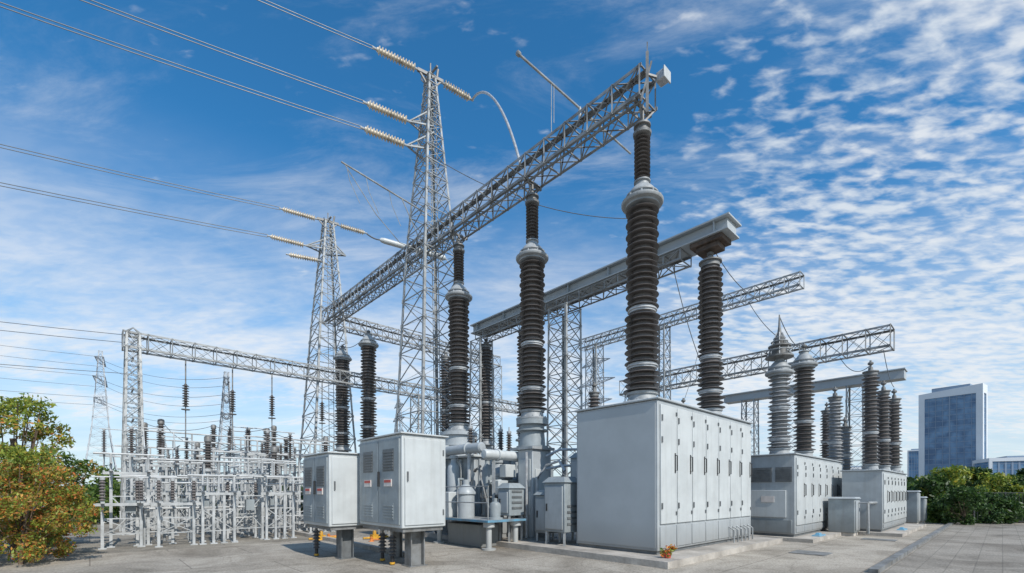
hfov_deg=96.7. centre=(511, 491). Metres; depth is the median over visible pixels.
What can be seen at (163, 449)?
bus pipe
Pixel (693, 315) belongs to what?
lattice beam
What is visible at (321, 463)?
door
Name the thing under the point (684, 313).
power line
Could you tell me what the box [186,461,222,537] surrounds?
disconnector stand
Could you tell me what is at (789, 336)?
power line
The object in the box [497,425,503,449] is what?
bushing
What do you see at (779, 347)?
terminal crown
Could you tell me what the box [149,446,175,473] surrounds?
disconnector stand
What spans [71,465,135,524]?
tree
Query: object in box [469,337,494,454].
lattice column
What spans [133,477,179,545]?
disconnector stand
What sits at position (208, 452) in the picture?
instrument transformer
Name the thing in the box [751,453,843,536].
switchgear cabinet
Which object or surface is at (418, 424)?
lattice column
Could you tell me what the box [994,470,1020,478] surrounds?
tree
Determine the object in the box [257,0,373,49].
power line
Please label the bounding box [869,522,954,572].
kerb
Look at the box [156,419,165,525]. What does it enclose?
instrument transformer
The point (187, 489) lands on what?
disconnector stand
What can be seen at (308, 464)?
door
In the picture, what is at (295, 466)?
disconnector stand
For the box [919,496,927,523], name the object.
electrical kiosk
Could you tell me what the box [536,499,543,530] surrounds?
door
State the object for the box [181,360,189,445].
hanging insulator
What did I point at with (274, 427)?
instrument transformer
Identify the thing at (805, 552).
manhole cover
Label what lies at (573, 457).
mechanism box
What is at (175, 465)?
disconnector stand
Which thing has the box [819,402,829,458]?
voltage bushing
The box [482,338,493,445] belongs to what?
voltage bushing
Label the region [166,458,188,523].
disconnector stand
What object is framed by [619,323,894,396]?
lattice beam
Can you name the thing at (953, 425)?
office building
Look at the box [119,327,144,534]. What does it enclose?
gantry column
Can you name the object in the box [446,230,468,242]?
hanger bracket
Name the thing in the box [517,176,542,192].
hanger bracket
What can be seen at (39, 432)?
tree
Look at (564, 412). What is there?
lattice column
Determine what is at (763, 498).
meter window
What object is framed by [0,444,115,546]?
shrub
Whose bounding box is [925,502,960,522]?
bush
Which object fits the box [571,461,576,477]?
door
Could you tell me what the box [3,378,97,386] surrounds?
power line
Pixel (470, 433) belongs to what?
bushing
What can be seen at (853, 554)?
pavement
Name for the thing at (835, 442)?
voltage bushing
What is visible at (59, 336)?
power line
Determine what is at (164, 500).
bus pipe
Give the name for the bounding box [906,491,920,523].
electrical kiosk
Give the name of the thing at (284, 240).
insulator string
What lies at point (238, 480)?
disconnector stand
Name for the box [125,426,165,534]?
disconnector stand
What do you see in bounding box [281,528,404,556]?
kerb
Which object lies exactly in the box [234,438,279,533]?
disconnector stand
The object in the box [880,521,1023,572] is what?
pavement
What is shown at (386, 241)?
bus tube
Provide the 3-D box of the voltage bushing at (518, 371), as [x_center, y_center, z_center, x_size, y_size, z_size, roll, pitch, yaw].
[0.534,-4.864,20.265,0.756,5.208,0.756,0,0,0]
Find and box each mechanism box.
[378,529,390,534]
[497,483,524,541]
[533,490,557,541]
[542,477,578,545]
[569,453,576,539]
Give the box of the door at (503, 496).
[499,492,507,512]
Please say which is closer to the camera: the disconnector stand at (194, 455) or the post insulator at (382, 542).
the post insulator at (382, 542)
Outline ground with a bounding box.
[0,495,387,560]
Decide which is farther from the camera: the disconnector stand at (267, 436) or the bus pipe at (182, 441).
the bus pipe at (182, 441)
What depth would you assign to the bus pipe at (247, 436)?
20.48 m
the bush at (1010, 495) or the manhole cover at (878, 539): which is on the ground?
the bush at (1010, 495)
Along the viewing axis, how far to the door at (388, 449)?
9.52 m
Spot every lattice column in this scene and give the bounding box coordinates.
[410,395,431,433]
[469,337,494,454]
[490,364,502,449]
[546,302,582,476]
[585,343,603,408]
[657,324,670,399]
[741,398,759,454]
[787,364,796,450]
[845,383,864,469]
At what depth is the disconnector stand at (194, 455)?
18.32 m
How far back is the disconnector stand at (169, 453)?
24.97 m
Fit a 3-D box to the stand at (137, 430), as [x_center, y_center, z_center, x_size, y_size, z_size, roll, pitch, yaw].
[-13.812,-0.465,19.642,4.000,4.130,0.061,0,0,-43]
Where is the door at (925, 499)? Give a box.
[925,499,926,519]
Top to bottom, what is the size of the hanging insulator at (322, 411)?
3.600 m
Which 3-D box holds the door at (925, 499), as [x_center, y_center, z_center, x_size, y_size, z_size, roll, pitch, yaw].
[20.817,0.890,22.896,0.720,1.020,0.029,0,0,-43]
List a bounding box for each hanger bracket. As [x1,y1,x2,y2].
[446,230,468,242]
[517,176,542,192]
[624,95,654,120]
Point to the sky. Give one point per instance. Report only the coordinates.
(872, 151)
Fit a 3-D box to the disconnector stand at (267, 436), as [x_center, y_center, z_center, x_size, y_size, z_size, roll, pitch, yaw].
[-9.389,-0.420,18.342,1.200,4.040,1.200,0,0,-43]
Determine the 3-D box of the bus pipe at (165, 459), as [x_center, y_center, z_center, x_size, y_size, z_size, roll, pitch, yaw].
[-10.673,0.233,16.552,4.400,2.735,0.070,0,0,-43]
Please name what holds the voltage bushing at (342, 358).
on the steel support post
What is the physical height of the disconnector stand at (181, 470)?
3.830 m
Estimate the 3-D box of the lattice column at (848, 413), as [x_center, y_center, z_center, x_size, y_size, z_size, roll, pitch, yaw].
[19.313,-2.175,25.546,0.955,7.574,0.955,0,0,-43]
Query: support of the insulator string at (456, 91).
attached to the tower cross head at (422, 72)
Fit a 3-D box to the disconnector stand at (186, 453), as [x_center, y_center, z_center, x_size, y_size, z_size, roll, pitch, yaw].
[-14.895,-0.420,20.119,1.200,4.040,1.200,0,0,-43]
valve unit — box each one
[308,531,335,539]
[363,530,388,538]
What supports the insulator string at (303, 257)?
attached to the lattice tower at (331, 247)
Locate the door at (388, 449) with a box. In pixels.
[378,437,399,524]
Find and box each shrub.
[0,441,103,564]
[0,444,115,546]
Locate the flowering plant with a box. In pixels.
[660,544,677,557]
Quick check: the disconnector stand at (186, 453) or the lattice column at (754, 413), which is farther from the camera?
the lattice column at (754, 413)
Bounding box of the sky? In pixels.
[0,0,1023,490]
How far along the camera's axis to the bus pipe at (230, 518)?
15.53 m
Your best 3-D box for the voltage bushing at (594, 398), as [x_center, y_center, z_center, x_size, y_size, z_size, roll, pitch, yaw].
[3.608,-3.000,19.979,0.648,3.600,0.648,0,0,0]
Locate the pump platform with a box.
[433,480,525,550]
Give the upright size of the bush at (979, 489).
2.060 m
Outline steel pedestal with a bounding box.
[510,418,576,539]
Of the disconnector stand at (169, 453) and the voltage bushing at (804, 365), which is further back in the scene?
the disconnector stand at (169, 453)
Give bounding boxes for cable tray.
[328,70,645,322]
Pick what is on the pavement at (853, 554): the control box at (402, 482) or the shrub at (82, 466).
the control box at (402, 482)
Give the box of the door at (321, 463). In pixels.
[315,456,327,523]
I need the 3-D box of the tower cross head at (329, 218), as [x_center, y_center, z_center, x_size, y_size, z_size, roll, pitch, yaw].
[-10.788,-15.796,26.752,1.079,1.132,0.933,0,0,0]
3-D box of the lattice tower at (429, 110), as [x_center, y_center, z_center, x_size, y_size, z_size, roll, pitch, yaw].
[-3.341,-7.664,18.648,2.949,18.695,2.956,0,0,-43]
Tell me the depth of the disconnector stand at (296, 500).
17.44 m
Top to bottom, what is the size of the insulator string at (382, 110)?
0.318 m
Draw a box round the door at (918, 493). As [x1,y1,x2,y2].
[918,493,919,520]
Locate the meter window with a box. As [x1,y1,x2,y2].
[761,496,773,501]
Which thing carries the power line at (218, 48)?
attached to the insulator string at (382, 110)
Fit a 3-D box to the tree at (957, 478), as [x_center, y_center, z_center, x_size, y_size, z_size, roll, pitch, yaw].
[25.826,0.129,26.944,3.793,3.543,3.003,0,0,-13]
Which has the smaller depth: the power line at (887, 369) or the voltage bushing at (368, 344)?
the power line at (887, 369)
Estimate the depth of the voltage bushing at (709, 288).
13.97 m
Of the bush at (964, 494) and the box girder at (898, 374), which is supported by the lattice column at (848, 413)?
the box girder at (898, 374)
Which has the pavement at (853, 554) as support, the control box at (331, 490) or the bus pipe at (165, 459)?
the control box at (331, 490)
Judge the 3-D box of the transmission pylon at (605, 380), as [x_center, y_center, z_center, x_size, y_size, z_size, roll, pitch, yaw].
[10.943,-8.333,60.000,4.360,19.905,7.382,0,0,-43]
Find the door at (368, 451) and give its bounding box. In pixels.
[360,441,377,522]
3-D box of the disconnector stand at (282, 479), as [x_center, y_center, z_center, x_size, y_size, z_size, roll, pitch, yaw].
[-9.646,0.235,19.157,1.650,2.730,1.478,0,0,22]
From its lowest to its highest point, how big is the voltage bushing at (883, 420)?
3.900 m
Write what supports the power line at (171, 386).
attached to the transmission pylon at (105, 396)
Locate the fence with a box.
[973,492,1023,522]
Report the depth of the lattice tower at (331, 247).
26.43 m
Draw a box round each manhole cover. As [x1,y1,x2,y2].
[788,550,831,555]
[861,538,896,541]
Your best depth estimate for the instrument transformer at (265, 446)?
20.36 m
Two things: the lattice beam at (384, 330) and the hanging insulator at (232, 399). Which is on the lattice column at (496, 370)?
the lattice beam at (384, 330)
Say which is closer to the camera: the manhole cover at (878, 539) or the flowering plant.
the flowering plant
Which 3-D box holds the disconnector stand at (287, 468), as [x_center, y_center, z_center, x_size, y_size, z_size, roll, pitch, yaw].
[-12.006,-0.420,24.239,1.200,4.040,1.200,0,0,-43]
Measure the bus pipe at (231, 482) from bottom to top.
2.030 m
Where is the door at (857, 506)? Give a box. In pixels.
[855,501,859,530]
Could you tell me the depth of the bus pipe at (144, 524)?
14.60 m
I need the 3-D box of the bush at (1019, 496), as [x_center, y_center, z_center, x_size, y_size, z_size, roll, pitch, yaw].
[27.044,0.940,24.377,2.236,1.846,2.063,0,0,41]
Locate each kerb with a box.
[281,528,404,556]
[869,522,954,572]
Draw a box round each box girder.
[470,212,741,342]
[723,367,907,403]
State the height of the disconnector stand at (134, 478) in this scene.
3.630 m
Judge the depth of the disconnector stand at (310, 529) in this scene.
17.82 m
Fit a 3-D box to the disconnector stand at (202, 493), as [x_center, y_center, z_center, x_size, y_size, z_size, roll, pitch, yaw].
[-9.183,0.535,14.165,1.650,2.130,1.478,0,0,22]
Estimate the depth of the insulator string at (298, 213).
25.82 m
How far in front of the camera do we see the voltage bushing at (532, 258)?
14.14 m
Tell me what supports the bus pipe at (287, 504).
on the ground
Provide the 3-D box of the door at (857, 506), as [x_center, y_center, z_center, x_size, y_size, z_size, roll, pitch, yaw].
[12.547,0.865,16.520,0.640,1.070,0.029,0,0,-43]
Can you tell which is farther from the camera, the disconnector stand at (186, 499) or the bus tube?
the bus tube
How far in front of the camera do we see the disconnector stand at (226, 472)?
25.15 m
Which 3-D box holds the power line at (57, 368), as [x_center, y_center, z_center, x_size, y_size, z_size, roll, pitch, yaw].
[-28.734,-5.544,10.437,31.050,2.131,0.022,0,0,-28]
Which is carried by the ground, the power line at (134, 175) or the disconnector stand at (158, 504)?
the disconnector stand at (158, 504)
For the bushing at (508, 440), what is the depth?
17.02 m
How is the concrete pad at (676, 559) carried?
on the pavement at (853, 554)
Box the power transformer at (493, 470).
[430,430,552,539]
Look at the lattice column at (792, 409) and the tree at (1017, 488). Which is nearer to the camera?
the lattice column at (792, 409)
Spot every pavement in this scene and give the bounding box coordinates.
[0,522,946,572]
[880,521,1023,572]
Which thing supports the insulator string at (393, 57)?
attached to the tower cross head at (422, 72)
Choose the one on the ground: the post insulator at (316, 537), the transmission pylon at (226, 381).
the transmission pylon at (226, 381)
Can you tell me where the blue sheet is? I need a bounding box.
[812,533,825,536]
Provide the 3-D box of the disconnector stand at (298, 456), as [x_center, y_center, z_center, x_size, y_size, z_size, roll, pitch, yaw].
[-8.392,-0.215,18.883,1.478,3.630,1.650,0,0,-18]
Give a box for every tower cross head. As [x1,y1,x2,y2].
[317,213,338,230]
[417,63,442,89]
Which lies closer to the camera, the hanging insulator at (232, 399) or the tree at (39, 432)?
the tree at (39, 432)
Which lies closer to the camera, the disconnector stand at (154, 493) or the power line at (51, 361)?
the disconnector stand at (154, 493)
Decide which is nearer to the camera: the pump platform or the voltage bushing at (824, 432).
the pump platform
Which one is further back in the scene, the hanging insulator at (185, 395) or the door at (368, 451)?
the hanging insulator at (185, 395)
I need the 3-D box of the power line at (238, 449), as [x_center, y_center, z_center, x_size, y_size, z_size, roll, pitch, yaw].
[-10.459,-1.833,17.569,2.494,0.556,0.025,0,0,-3]
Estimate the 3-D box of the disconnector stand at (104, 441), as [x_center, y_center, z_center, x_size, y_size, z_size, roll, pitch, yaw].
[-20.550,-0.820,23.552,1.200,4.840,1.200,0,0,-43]
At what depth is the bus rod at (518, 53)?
12.21 m
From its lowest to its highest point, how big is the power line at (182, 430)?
0.494 m
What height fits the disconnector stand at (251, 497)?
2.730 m
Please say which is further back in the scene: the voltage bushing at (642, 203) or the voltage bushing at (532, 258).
the voltage bushing at (532, 258)
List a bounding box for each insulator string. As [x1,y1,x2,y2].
[267,234,306,247]
[279,207,317,220]
[286,252,320,261]
[338,223,366,234]
[360,125,407,148]
[363,100,409,123]
[372,46,417,72]
[441,80,473,101]
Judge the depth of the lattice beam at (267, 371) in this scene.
20.99 m
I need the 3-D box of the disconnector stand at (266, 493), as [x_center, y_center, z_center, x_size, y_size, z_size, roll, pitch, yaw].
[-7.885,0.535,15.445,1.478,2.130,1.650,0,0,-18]
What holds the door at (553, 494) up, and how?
in the mechanism box at (560, 505)
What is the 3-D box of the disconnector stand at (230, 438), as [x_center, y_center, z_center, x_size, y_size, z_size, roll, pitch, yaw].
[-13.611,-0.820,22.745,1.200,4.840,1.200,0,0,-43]
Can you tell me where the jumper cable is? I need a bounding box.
[472,91,521,168]
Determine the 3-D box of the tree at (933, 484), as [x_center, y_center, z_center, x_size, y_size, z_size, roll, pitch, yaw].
[24.703,0.319,27.139,2.952,3.042,2.823,0,0,-21]
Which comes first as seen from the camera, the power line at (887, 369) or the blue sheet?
the blue sheet
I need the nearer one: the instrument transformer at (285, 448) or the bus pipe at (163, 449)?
the bus pipe at (163, 449)
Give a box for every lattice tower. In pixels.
[288,218,356,518]
[395,71,453,434]
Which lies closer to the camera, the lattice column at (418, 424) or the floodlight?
the floodlight
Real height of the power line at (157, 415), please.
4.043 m
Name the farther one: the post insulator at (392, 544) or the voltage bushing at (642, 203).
the voltage bushing at (642, 203)
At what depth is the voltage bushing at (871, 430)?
18.31 m
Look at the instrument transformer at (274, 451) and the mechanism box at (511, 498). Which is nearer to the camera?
the mechanism box at (511, 498)
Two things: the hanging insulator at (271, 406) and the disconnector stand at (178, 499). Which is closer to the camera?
the disconnector stand at (178, 499)
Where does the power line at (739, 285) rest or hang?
hanging from the lattice beam at (693, 315)
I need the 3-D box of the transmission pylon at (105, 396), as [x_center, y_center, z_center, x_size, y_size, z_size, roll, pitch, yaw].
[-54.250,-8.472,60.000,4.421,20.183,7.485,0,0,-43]
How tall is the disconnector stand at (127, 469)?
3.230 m
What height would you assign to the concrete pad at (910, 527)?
0.170 m
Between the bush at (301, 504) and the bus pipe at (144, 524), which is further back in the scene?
the bush at (301, 504)
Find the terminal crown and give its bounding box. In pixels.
[765,315,793,361]
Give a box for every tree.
[0,393,94,555]
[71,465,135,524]
[907,472,955,503]
[907,475,919,487]
[916,464,988,510]
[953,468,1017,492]
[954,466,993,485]
[991,483,1014,492]
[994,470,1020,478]
[994,483,1023,500]
[1014,468,1023,485]
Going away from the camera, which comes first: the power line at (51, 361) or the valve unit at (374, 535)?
the valve unit at (374, 535)
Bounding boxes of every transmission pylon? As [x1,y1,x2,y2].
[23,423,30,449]
[81,350,118,485]
[215,371,239,490]
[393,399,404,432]
[577,354,614,406]
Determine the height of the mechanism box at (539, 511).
1.660 m
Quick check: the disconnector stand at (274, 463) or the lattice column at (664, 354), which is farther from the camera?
the lattice column at (664, 354)
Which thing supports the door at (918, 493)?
in the electrical kiosk at (913, 508)
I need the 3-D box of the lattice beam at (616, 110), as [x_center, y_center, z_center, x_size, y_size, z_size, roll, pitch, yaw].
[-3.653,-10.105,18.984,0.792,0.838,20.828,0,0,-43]
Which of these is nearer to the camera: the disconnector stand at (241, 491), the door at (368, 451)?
the door at (368, 451)
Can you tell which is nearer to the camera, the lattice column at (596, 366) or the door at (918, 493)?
the door at (918, 493)
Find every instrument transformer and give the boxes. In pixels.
[144,422,148,449]
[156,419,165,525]
[193,443,200,473]
[203,436,212,533]
[210,424,216,489]
[263,428,270,490]
[269,446,278,532]
[272,425,277,446]
[283,437,288,490]
[322,437,328,451]
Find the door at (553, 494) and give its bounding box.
[545,486,562,529]
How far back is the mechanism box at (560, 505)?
12.35 m
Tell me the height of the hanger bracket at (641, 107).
0.495 m
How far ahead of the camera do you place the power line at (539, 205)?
18.16 m
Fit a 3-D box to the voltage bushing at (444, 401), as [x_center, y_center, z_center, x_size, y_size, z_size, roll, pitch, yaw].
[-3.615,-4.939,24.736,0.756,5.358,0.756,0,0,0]
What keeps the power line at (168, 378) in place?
attached to the transmission pylon at (105, 396)
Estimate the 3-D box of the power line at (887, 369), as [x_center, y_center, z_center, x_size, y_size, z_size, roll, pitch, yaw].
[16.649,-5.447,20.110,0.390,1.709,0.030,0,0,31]
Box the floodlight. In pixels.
[640,42,670,113]
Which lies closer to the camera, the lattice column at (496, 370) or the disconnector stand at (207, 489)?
the disconnector stand at (207, 489)
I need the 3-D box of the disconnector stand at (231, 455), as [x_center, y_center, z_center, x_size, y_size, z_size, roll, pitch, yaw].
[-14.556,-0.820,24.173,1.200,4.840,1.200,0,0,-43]
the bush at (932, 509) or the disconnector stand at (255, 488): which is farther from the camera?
the bush at (932, 509)
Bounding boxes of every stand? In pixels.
[93,452,163,547]
[93,476,148,549]
[99,428,127,522]
[112,456,155,526]
[114,445,156,528]
[116,479,161,530]
[121,475,176,542]
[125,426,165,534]
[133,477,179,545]
[134,429,244,523]
[140,432,181,536]
[141,443,172,527]
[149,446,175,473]
[151,462,201,532]
[151,476,200,547]
[157,461,202,534]
[158,436,190,527]
[166,447,189,489]
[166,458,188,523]
[175,445,201,526]
[177,475,235,542]
[178,466,216,527]
[183,440,229,531]
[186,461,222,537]
[187,474,247,544]
[201,477,253,537]
[205,462,232,499]
[209,478,250,533]
[220,457,274,540]
[221,479,260,539]
[225,426,252,523]
[225,430,250,514]
[227,465,265,529]
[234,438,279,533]
[235,468,270,524]
[243,427,264,515]
[249,460,295,537]
[250,461,295,534]
[254,476,302,539]
[258,441,284,524]
[262,430,295,531]
[263,464,296,530]
[276,445,297,514]
[278,469,302,522]
[287,465,302,529]
[288,480,303,533]
[289,442,328,530]
[300,478,333,532]
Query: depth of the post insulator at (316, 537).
11.24 m
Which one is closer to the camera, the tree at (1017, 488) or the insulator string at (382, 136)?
the insulator string at (382, 136)
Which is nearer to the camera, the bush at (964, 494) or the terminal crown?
the terminal crown
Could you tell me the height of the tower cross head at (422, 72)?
1.131 m
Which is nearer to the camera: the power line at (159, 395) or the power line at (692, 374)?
the power line at (692, 374)
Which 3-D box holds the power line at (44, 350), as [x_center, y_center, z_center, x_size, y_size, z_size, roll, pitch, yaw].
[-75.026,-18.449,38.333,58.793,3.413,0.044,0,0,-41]
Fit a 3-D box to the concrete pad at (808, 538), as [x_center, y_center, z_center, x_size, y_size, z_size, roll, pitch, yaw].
[10.429,1.565,20.714,10.600,0.170,8.200,0,0,-43]
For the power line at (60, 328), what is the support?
attached to the gantry column at (139, 421)
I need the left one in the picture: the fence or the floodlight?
the floodlight
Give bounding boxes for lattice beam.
[122,329,518,413]
[322,62,656,326]
[337,314,499,367]
[579,271,804,350]
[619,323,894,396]
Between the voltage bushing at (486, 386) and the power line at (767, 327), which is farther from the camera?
the voltage bushing at (486, 386)
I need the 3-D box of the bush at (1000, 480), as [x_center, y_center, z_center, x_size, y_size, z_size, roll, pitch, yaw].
[28.620,0.230,27.954,3.824,3.473,3.453,0,0,0]
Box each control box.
[301,451,363,559]
[357,431,448,567]
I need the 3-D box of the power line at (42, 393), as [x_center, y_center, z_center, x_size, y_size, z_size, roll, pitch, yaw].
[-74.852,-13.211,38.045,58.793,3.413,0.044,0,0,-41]
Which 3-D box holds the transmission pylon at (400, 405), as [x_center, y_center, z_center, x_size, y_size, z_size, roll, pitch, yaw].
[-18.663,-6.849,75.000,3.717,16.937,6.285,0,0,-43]
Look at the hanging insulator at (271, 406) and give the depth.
21.22 m
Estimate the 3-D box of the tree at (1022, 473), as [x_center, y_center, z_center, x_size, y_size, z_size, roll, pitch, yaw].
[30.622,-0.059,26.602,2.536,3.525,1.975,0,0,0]
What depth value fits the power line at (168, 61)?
14.12 m
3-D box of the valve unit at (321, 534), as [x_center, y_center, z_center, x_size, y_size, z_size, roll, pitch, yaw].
[-6.303,1.450,15.150,0.900,0.300,0.200,0,0,-43]
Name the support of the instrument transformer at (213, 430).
on the ground
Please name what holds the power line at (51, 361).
attached to the transmission pylon at (105, 396)
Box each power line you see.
[0,2,361,129]
[0,144,279,209]
[0,182,267,236]
[0,321,121,334]
[0,330,124,342]
[0,355,101,366]
[0,364,124,373]
[0,366,92,375]
[0,390,85,396]
[1,345,89,355]
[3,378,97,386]
[80,0,363,103]
[94,397,220,416]
[95,356,225,379]
[99,378,224,397]
[115,371,219,387]
[148,424,210,430]
[211,439,268,451]
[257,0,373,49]
[431,155,626,218]
[673,267,700,362]
[684,350,698,398]
[716,254,771,297]
[749,303,800,345]
[780,318,803,348]
[883,350,893,386]
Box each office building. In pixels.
[907,449,918,479]
[919,383,987,482]
[972,456,1023,475]
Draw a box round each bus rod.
[341,161,430,251]
[516,50,630,154]
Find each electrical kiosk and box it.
[826,497,860,535]
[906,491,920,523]
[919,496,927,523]
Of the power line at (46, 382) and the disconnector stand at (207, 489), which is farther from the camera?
the power line at (46, 382)
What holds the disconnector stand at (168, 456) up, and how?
on the ground
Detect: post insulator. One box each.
[312,528,320,555]
[378,530,386,560]
[388,531,396,564]
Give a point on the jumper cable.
(502, 113)
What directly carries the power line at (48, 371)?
attached to the transmission pylon at (105, 396)
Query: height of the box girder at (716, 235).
1.332 m
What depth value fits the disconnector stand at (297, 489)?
23.58 m
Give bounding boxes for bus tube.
[380,238,453,269]
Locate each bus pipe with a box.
[127,437,283,518]
[127,461,276,520]
[134,480,291,530]
[138,505,282,545]
[141,458,283,539]
[157,448,302,534]
[161,482,302,540]
[183,515,332,540]
[196,448,307,523]
[244,435,336,528]
[250,491,302,528]
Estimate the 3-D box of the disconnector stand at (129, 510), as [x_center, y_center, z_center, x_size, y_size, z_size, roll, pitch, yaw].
[-11.302,0.235,13.401,1.650,2.730,1.478,0,0,22]
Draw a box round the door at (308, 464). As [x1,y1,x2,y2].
[303,458,314,521]
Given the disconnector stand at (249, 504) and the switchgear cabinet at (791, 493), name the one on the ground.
the disconnector stand at (249, 504)
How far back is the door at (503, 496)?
13.28 m
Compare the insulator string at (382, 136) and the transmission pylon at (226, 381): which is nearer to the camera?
the insulator string at (382, 136)
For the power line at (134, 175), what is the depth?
22.04 m
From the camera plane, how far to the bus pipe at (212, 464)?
23.43 m
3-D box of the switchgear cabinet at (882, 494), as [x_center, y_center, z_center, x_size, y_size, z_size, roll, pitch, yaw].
[15.071,0.335,18.872,6.800,2.330,1.396,0,0,-43]
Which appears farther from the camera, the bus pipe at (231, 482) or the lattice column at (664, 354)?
the lattice column at (664, 354)
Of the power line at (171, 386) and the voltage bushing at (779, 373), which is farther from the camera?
the power line at (171, 386)
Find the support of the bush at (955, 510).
on the ground
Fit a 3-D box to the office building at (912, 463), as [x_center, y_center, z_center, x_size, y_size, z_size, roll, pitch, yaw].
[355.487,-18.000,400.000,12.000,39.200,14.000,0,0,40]
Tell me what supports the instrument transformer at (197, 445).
on the ground
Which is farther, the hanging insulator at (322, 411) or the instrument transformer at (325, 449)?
the hanging insulator at (322, 411)
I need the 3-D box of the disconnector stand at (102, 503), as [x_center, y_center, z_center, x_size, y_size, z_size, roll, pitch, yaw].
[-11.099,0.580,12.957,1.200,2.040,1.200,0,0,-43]
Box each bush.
[288,493,302,513]
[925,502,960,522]
[932,493,976,522]
[935,485,994,524]
[956,485,993,511]
[970,491,1023,523]
[972,490,1023,522]
[1014,493,1023,508]
[1017,498,1023,522]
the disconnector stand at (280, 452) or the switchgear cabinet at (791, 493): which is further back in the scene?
the disconnector stand at (280, 452)
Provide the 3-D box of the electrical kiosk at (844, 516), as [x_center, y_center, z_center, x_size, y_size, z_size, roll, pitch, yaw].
[12.264,0.895,16.824,0.896,1.410,0.896,0,0,-43]
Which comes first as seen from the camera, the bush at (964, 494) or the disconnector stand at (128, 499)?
the disconnector stand at (128, 499)
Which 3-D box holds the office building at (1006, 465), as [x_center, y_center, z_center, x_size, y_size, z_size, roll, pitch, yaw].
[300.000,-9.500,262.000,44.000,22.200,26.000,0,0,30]
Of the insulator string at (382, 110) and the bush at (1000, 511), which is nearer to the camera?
the insulator string at (382, 110)
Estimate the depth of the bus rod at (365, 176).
17.12 m
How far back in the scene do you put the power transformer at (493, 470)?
14.70 m
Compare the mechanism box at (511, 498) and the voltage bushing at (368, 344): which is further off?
the voltage bushing at (368, 344)
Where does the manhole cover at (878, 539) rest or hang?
on the pavement at (853, 554)
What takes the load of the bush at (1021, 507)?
on the ground
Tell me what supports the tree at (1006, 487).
on the ground
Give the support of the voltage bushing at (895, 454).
on the switchgear cabinet at (882, 494)
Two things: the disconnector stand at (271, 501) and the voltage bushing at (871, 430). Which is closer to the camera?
the disconnector stand at (271, 501)
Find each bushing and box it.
[333,345,351,451]
[358,330,378,446]
[439,351,450,431]
[445,243,471,430]
[467,421,473,453]
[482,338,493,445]
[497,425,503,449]
[506,427,511,450]
[515,329,521,441]
[516,192,548,419]
[588,382,599,407]
[621,119,663,401]
[695,251,724,413]
[765,358,793,453]
[790,343,817,456]
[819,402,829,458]
[826,387,843,463]
[841,417,852,469]
[860,360,880,469]
[876,380,892,470]
[889,389,903,472]
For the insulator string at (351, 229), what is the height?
0.322 m
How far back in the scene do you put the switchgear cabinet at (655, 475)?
11.39 m
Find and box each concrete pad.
[364,528,782,568]
[750,530,840,542]
[858,523,925,536]
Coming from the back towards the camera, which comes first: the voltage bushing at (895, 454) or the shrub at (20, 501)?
the voltage bushing at (895, 454)
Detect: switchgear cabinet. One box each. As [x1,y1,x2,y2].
[574,397,752,554]
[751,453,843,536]
[840,469,907,533]
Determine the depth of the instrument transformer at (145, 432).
21.95 m
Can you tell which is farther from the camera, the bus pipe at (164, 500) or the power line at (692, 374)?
the power line at (692, 374)
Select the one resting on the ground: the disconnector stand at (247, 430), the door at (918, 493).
the disconnector stand at (247, 430)
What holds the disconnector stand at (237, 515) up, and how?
on the ground
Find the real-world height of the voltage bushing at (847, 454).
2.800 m
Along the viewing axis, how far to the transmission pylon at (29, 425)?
119.95 m
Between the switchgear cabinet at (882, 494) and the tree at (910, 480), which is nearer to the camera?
the switchgear cabinet at (882, 494)
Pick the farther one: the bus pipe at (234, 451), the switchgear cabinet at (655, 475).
the bus pipe at (234, 451)
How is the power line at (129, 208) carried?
attached to the insulator string at (284, 240)
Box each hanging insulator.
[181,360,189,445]
[229,368,236,447]
[268,374,275,446]
[319,382,325,451]

